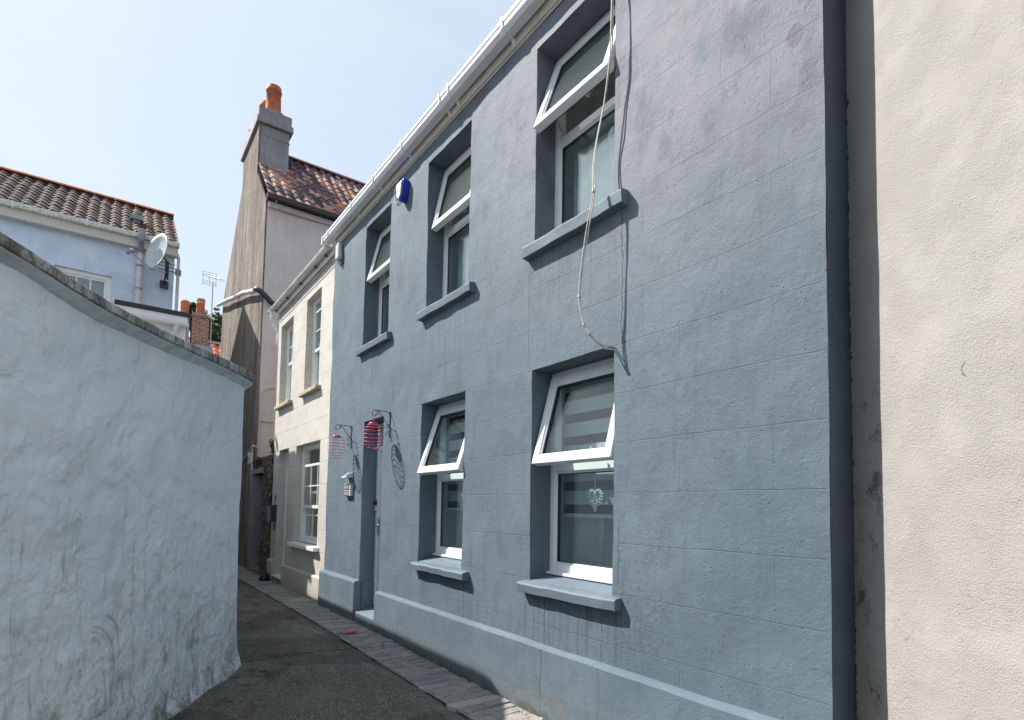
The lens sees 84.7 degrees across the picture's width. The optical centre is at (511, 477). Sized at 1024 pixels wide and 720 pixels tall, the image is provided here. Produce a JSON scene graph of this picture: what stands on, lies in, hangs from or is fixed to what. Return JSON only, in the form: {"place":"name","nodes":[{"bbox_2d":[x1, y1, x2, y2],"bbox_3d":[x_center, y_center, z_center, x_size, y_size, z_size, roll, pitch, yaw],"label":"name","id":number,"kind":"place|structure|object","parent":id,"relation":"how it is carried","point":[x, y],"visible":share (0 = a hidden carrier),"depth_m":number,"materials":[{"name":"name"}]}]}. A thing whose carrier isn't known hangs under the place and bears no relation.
{"place":"outdoors","nodes":[
{"label":"outdoors","id":0,"kind":"place"},
{"bbox_2d":[180,298,220,355],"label":"house","id":1,"kind":"structure","parent":0,"point":[199,318],"depth_m":21.27,"materials":[{"name":"red brick"}]},
{"bbox_2d":[202,271,224,345],"bbox_3d":[-11.294,-6.364,21.368,0.998,3.080,0.482,0,-3,24],"label":"television aerial","id":2,"kind":"object","parent":1,"relation":"attached to","point":[213,284],"visible":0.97,"depth_m":21.54,"materials":[{"name":"metal"}]},
{"bbox_2d":[0,0,516,336],"label":"sky","id":3,"kind":"structure","parent":0,"point":[155,104],"materials":[{"name":"blue"}]},
{"bbox_2d":[168,579,468,719],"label":"lane","id":4,"kind":"structure","parent":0,"point":[295,665],"depth_m":4.95,"materials":[{"name":"grey asphalt"}]},
{"bbox_2d":[237,565,543,719],"bbox_3d":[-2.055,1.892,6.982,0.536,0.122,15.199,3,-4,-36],"label":"stone paving","id":5,"kind":"structure","parent":0,"point":[473,707],"depth_m":5.53,"materials":[{"name":"stone"}]},
{"bbox_2d":[258,569,269,580],"bbox_3d":[-4.872,1.920,11.048,0.204,0.260,0.195,3,-4,-36],"label":"rubbish bag","id":6,"kind":"object","parent":5,"relation":"on","point":[264,576],"visible":0.91,"depth_m":10.99,"materials":[{"name":"black plastic"}]},
{"bbox_2d":[339,630,356,633],"bbox_3d":[-1.938,1.822,6.636,0.217,0.022,0.118,3,-4,-36],"label":"broken tile","id":7,"kind":"object","parent":5,"relation":"on","point":[347,631],"visible":1,"depth_m":6.61,"materials":[{"name":"red paint"}]},
{"bbox_2d":[270,585,533,716],"bbox_3d":[-2.181,1.886,7.345,0.172,0.063,11.429,3,-4,-36],"label":"grit","id":8,"kind":"object","parent":5,"relation":"on","point":[427,661],"visible":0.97,"depth_m":5.58,"materials":[{"name":"grey gravel"}]},
{"label":"ground","id":9,"kind":"structure","parent":0,"visible":0},
{"bbox_2d":[0,166,180,310],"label":"lavender house","id":10,"kind":"structure","parent":9,"relation":"on","point":[85,238],"depth_m":13.33,"materials":[{"name":"purple paint"}]},
{"bbox_2d":[54,266,111,301],"bbox_3d":[-10.015,-4.100,13.097,1.080,1.390,0.140,3,-4,-36],"label":"window","id":11,"kind":"structure","parent":10,"relation":"in","point":[101,285],"depth_m":13.25,"materials":[{"name":"white paint"}]},
{"bbox_2d":[126,233,168,288],"bbox_3d":[-8.586,-5.248,13.292,0.905,1.072,1.081,3,-4,-36],"label":"satellite dish","id":12,"kind":"object","parent":10,"relation":"attached to","point":[155,252],"visible":1,"depth_m":13.31,"materials":[{"name":"paint"}]},
{"bbox_2d":[158,261,175,279],"bbox_3d":[-8.442,-5.069,13.750,0.362,0.450,0.040,3,-4,-33],"label":"aerial","id":13,"kind":"object","parent":10,"relation":"attached to","point":[168,267],"visible":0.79,"depth_m":13.75,"materials":[{"name":"metal"}]},
{"bbox_2d":[0,232,254,719],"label":"garden wall","id":14,"kind":"structure","parent":9,"relation":"on","point":[121,429],"depth_m":3.38,"materials":[{"name":"white paint"}]},
{"bbox_2d":[114,299,189,339],"bbox_3d":[-7.901,-0.491,11.963,1.210,5.430,3.706,3,-4,-36],"label":"lean to","id":15,"kind":"object","parent":9,"relation":"on","point":[174,322],"visible":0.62,"depth_m":10.79,"materials":[{"name":"white paint"}]},
{"bbox_2d":[189,301,196,330],"bbox_3d":[-18.711,-3.482,32.234,1.694,13.483,1.224,3,-4,-36],"label":"tree","id":16,"kind":"object","parent":9,"relation":"on","point":[192,306],"visible":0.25,"depth_m":32.39,"materials":[{"name":"green plant"}]},
{"bbox_2d":[205,307,221,331],"bbox_3d":[-16.298,-3.037,30.214,1.814,12.456,1.702,3,-4,-36],"label":"tree","id":17,"kind":"object","parent":9,"relation":"on","point":[217,317],"visible":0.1,"depth_m":30.39,"materials":[{"name":"green plant"}]},
{"bbox_2d":[208,320,221,341],"bbox_3d":[-14.635,-2.412,27.605,1.994,10.979,1.609,3,-4,-36],"label":"tree","id":18,"kind":"object","parent":9,"relation":"on","point":[215,336],"visible":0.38,"depth_m":27.55,"materials":[{"name":"green plant"}]},
{"bbox_2d":[246,454,273,574],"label":"stone wall","id":19,"kind":"structure","parent":9,"relation":"on","point":[259,524],"depth_m":12.46,"materials":[{"name":"brown stone"}]},
{"bbox_2d":[251,461,257,468],"bbox_3d":[-5.736,-0.292,12.577,0.157,0.180,0.170,1,-3,-2],"label":"wall weed","id":20,"kind":"object","parent":19,"relation":"on","point":[255,464],"depth_m":12.56,"materials":[{"name":"green plant"}]},
{"bbox_2d":[256,456,260,464],"bbox_3d":[-5.581,-0.364,12.367,0.180,0.204,0.157,1,-3,7],"label":"wall weed","id":21,"kind":"object","parent":19,"relation":"on","point":[259,461],"depth_m":12.34,"materials":[{"name":"green plant"}]},
{"bbox_2d":[268,439,273,453],"bbox_3d":[-5.009,-0.634,11.729,0.150,0.353,0.218,2,-3,-17],"label":"wall weed","id":22,"kind":"object","parent":19,"relation":"on","point":[271,445],"depth_m":11.74,"materials":[{"name":"green plant"}]},
{"bbox_2d":[216,83,365,567],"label":"pink house","id":23,"kind":"structure","parent":9,"relation":"on","point":[291,209],"depth_m":13.97,"materials":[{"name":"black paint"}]},
{"bbox_2d":[247,452,253,463],"bbox_3d":[-6.096,-0.452,13.096,0.086,0.260,0.250,3,-4,-36],"label":"meter box","id":24,"kind":"object","parent":23,"relation":"attached to","point":[249,458],"visible":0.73,"depth_m":13.01,"materials":[{"name":"white plastic"}]},
{"bbox_2d":[242,446,258,460],"bbox_3d":[-6.463,-0.519,13.655,0.115,0.363,2.163,3,-4,-36],"label":"service cable","id":25,"kind":"object","parent":23,"relation":"attached to","point":[246,455],"visible":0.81,"depth_m":13.21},
{"bbox_2d":[266,242,334,601],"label":"cream house","id":26,"kind":"structure","parent":9,"relation":"on","point":[295,560],"depth_m":10.14,"materials":[{"name":"paint"}]},
{"bbox_2d":[266,505,276,521],"bbox_3d":[-4.811,0.709,11.221,0.138,0.339,0.270,3,-4,-36],"label":"letterbox","id":27,"kind":"object","parent":26,"relation":"attached to","point":[271,513],"visible":1,"depth_m":11.13,"materials":[{"name":"blue paint"}]},
{"bbox_2d":[274,323,293,410],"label":"window","id":28,"kind":"structure","parent":26,"relation":"in","point":[288,401],"depth_m":11.45,"materials":[{"name":"white paint"}]},
{"bbox_2d":[284,471,287,563],"bbox_3d":[-4.310,0.847,10.923,0.047,1.988,0.590,3,-4,-36],"label":"door","id":29,"kind":"structure","parent":26,"relation":"in","point":[287,471],"depth_m":11.12,"materials":[{"name":"white paint"}]},
{"bbox_2d":[287,442,319,551],"bbox_3d":[-3.454,0.309,9.621,0.315,1.798,1.600,3,-4,-36],"label":"window","id":30,"kind":"structure","parent":26,"relation":"in","point":[306,465],"depth_m":10.08,"materials":[{"name":"white paint"}]},
{"bbox_2d":[277,261,332,319],"bbox_3d":[-3.855,-3.350,10.265,0.015,0.027,3.500,3,-4,-36],"label":"wall cable","id":31,"kind":"object","parent":26,"relation":"attached to","point":[306,288],"depth_m":9.98,"materials":[{"name":"grey plastic"}]},
{"bbox_2d":[279,257,332,314],"bbox_3d":[-3.823,-3.412,10.230,0.014,0.022,3.400,3,-4,-36],"label":"wall cable","id":32,"kind":"object","parent":26,"relation":"attached to","point":[307,284],"depth_m":9.90,"materials":[{"name":"grey plastic"}]},
{"bbox_2d":[298,295,321,397],"bbox_3d":[-3.359,-2.305,9.697,0.315,1.748,1.030,3,-4,-36],"label":"window","id":33,"kind":"structure","parent":26,"relation":"in","point":[315,386],"depth_m":10.01,"materials":[{"name":"white paint"}]},
{"bbox_2d":[318,0,855,719],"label":"blue house","id":34,"kind":"structure","parent":9,"relation":"on","point":[720,582],"depth_m":3.75,"materials":[{"name":"paint"}]},
{"bbox_2d":[335,243,343,265],"bbox_3d":[-2.621,-3.380,8.536,0.071,0.358,0.209,3,-4,-36],"label":"junction box","id":35,"kind":"object","parent":34,"relation":"attached to","point":[338,255],"visible":1,"depth_m":8.51,"materials":[{"name":"white plastic"}]},
{"bbox_2d":[335,424,351,447],"bbox_3d":[-2.337,-0.573,7.787,0.234,0.315,0.016,3,-4,-36],"label":"lantern bracket","id":36,"kind":"object","parent":34,"relation":"attached to","point":[346,432],"visible":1,"depth_m":7.83,"materials":[{"name":"metal"}]},
{"bbox_2d":[327,427,345,458],"bbox_3d":[-2.415,-0.477,7.727,0.250,0.430,0.250,3,-4,-36],"label":"spiral lantern","id":37,"kind":"object","parent":36,"relation":"hanging from","point":[336,436],"visible":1,"depth_m":7.70,"materials":[{"name":"pink metal"}]},
{"bbox_2d":[341,472,352,477],"bbox_3d":[-2.282,-0.036,7.778,0.102,0.084,0.180,3,-4,-36],"label":"solar light","id":38,"kind":"object","parent":34,"relation":"attached to","point":[348,475],"visible":1,"depth_m":7.72,"materials":[{"name":"white plastic"}]},
{"bbox_2d":[344,484,352,495],"bbox_3d":[-2.267,0.172,7.786,0.048,0.170,0.240,3,-4,-36],"label":"house sign","id":39,"kind":"object","parent":34,"relation":"attached to","point":[348,489],"visible":1,"depth_m":7.73,"materials":[{"name":"stone"}]},
{"bbox_2d":[355,224,391,356],"bbox_3d":[-1.683,-2.559,7.419,0.351,1.788,1.040,3,-4,-36],"label":"window","id":40,"kind":"structure","parent":34,"relation":"in","point":[380,264],"depth_m":7.61,"materials":[{"name":"white plastic"}]},
{"bbox_2d":[374,501,376,510],"bbox_3d":[-1.828,0.377,7.516,0.029,0.135,0.058,3,-4,-36],"label":"doorbell","id":41,"kind":"object","parent":34,"relation":"attached to","point":[375,505],"visible":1,"depth_m":7.50,"materials":[{"name":"black plastic"}]},
{"bbox_2d":[374,451,382,590],"bbox_3d":[-1.645,0.631,7.279,0.118,1.988,0.520,3,-4,-36],"label":"door","id":42,"kind":"structure","parent":34,"relation":"in","point":[380,491],"depth_m":7.46,"materials":[{"name":"white plastic"}]},
{"bbox_2d":[372,410,390,436],"bbox_3d":[-1.571,-0.649,6.734,0.234,0.315,0.016,3,-4,-36],"label":"lantern bracket","id":43,"kind":"object","parent":34,"relation":"attached to","point":[377,411],"visible":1,"depth_m":6.78,"materials":[{"name":"metal"}]},
{"bbox_2d":[362,413,383,448],"bbox_3d":[-1.648,-0.552,6.673,0.250,0.430,0.250,3,-4,-36],"label":"spiral lantern","id":44,"kind":"object","parent":43,"relation":"hanging from","point":[372,423],"visible":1,"depth_m":6.63,"materials":[{"name":"pink metal"}]},
{"bbox_2d":[394,170,399,203],"bbox_3d":[-1.415,-3.561,6.908,0.021,0.378,0.162,3,-4,-36],"label":"alarm cable","id":45,"kind":"object","parent":34,"relation":"attached to","point":[395,189],"visible":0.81,"depth_m":6.92,"materials":[{"name":"white plastic"}]},
{"bbox_2d":[396,178,409,202],"bbox_3d":[-1.309,-3.408,6.700,0.100,0.242,0.201,3,-4,-36],"label":"alarm box","id":46,"kind":"object","parent":34,"relation":"attached to","point":[402,188],"visible":1,"depth_m":6.65,"materials":[{"name":"blue plastic"}]},
{"bbox_2d":[410,399,468,580],"bbox_3d":[-0.618,0.080,5.732,0.358,1.798,1.085,3,-4,-36],"label":"window","id":47,"kind":"structure","parent":34,"relation":"in","point":[446,562],"depth_m":5.98,"materials":[{"name":"white plastic"}]},
{"bbox_2d":[416,146,474,321],"bbox_3d":[-0.574,-2.624,5.890,0.352,1.789,1.100,3,-4,-36],"label":"window","id":48,"kind":"structure","parent":34,"relation":"in","point":[454,195],"depth_m":6.04,"materials":[{"name":"white plastic"}]},
{"bbox_2d":[447,412,464,510],"bbox_3d":[-0.462,-0.224,5.924,0.060,1.145,0.850,3,-4,-36],"label":"window blind","id":49,"kind":"object","parent":34,"relation":"attached to","point":[456,429],"depth_m":6.15,"materials":[{"name":"grey fabric"}]},
{"bbox_2d":[457,511,462,547],"bbox_3d":[-0.525,0.143,6.191,0.031,1.620,0.246,3,-4,-36],"label":"window curtain","id":50,"kind":"object","parent":34,"relation":"hanging from","point":[460,527],"depth_m":6.21,"materials":[{"name":"fabric"}]},
{"bbox_2d":[458,482,462,509],"bbox_3d":[-0.524,0.180,5.917,0.019,0.324,0.177,3,-4,-36],"label":"heart ornament","id":51,"kind":"object","parent":34,"relation":"attached to","point":[459,499],"visible":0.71,"depth_m":5.92,"materials":[{"name":"grey metal"}]},
{"bbox_2d":[458,233,468,287],"bbox_3d":[-0.382,-2.266,6.047,0.031,0.880,0.788,3,-4,-36],"label":"window curtain","id":52,"kind":"object","parent":34,"relation":"hanging from","point":[463,250],"depth_m":6.27,"materials":[{"name":"white fabric"}]},
{"bbox_2d":[516,357,620,610],"bbox_3d":[0.501,0.010,4.196,0.352,1.784,1.060,3,-4,-36],"label":"window","id":53,"kind":"structure","parent":34,"relation":"in","point":[588,585],"depth_m":4.30,"materials":[{"name":"white plastic"}]},
{"bbox_2d":[522,6,627,261],"bbox_3d":[0.557,-2.693,4.328,0.356,1.795,1.100,3,-4,-36],"label":"window","id":54,"kind":"structure","parent":34,"relation":"in","point":[584,66],"depth_m":4.39,"materials":[{"name":"white plastic"}]},
{"bbox_2d":[563,376,613,517],"bbox_3d":[0.683,-0.275,4.343,0.060,1.172,0.845,3,-4,-36],"label":"window blind","id":55,"kind":"object","parent":34,"relation":"attached to","point":[588,409],"depth_m":4.46,"materials":[{"name":"grey fabric"}]},
{"bbox_2d":[577,517,603,565],"bbox_3d":[0.643,0.074,4.581,0.031,1.620,0.306,3,-4,-36],"label":"window curtain","id":56,"kind":"object","parent":34,"relation":"hanging from","point":[590,545],"depth_m":4.55,"materials":[{"name":"fabric"}]},
{"bbox_2d":[573,125,614,217],"bbox_3d":[0.759,-2.334,4.474,0.031,0.880,0.798,3,-4,-36],"label":"window curtain","id":57,"kind":"object","parent":34,"relation":"hanging from","point":[604,170],"depth_m":4.60,"materials":[{"name":"white fabric"}]},
{"bbox_2d":[587,473,603,511],"bbox_3d":[0.638,0.102,4.316,0.019,0.324,0.177,3,-4,-36],"label":"heart ornament","id":58,"kind":"object","parent":34,"relation":"hanging from","point":[594,507],"visible":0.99,"depth_m":4.31,"materials":[{"name":"grey metal"}]},
{"bbox_2d":[578,0,614,350],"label":"hanging cable","id":59,"kind":"object","parent":34,"relation":"hanging from","point":[594,191],"visible":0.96,"depth_m":3.85,"materials":[{"name":"white plastic"}]},
{"bbox_2d":[846,0,1023,719],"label":"neighbour wall","id":60,"kind":"structure","parent":9,"relation":"on","point":[935,123],"depth_m":2.31,"materials":[{"name":"white paint"}]}
]}

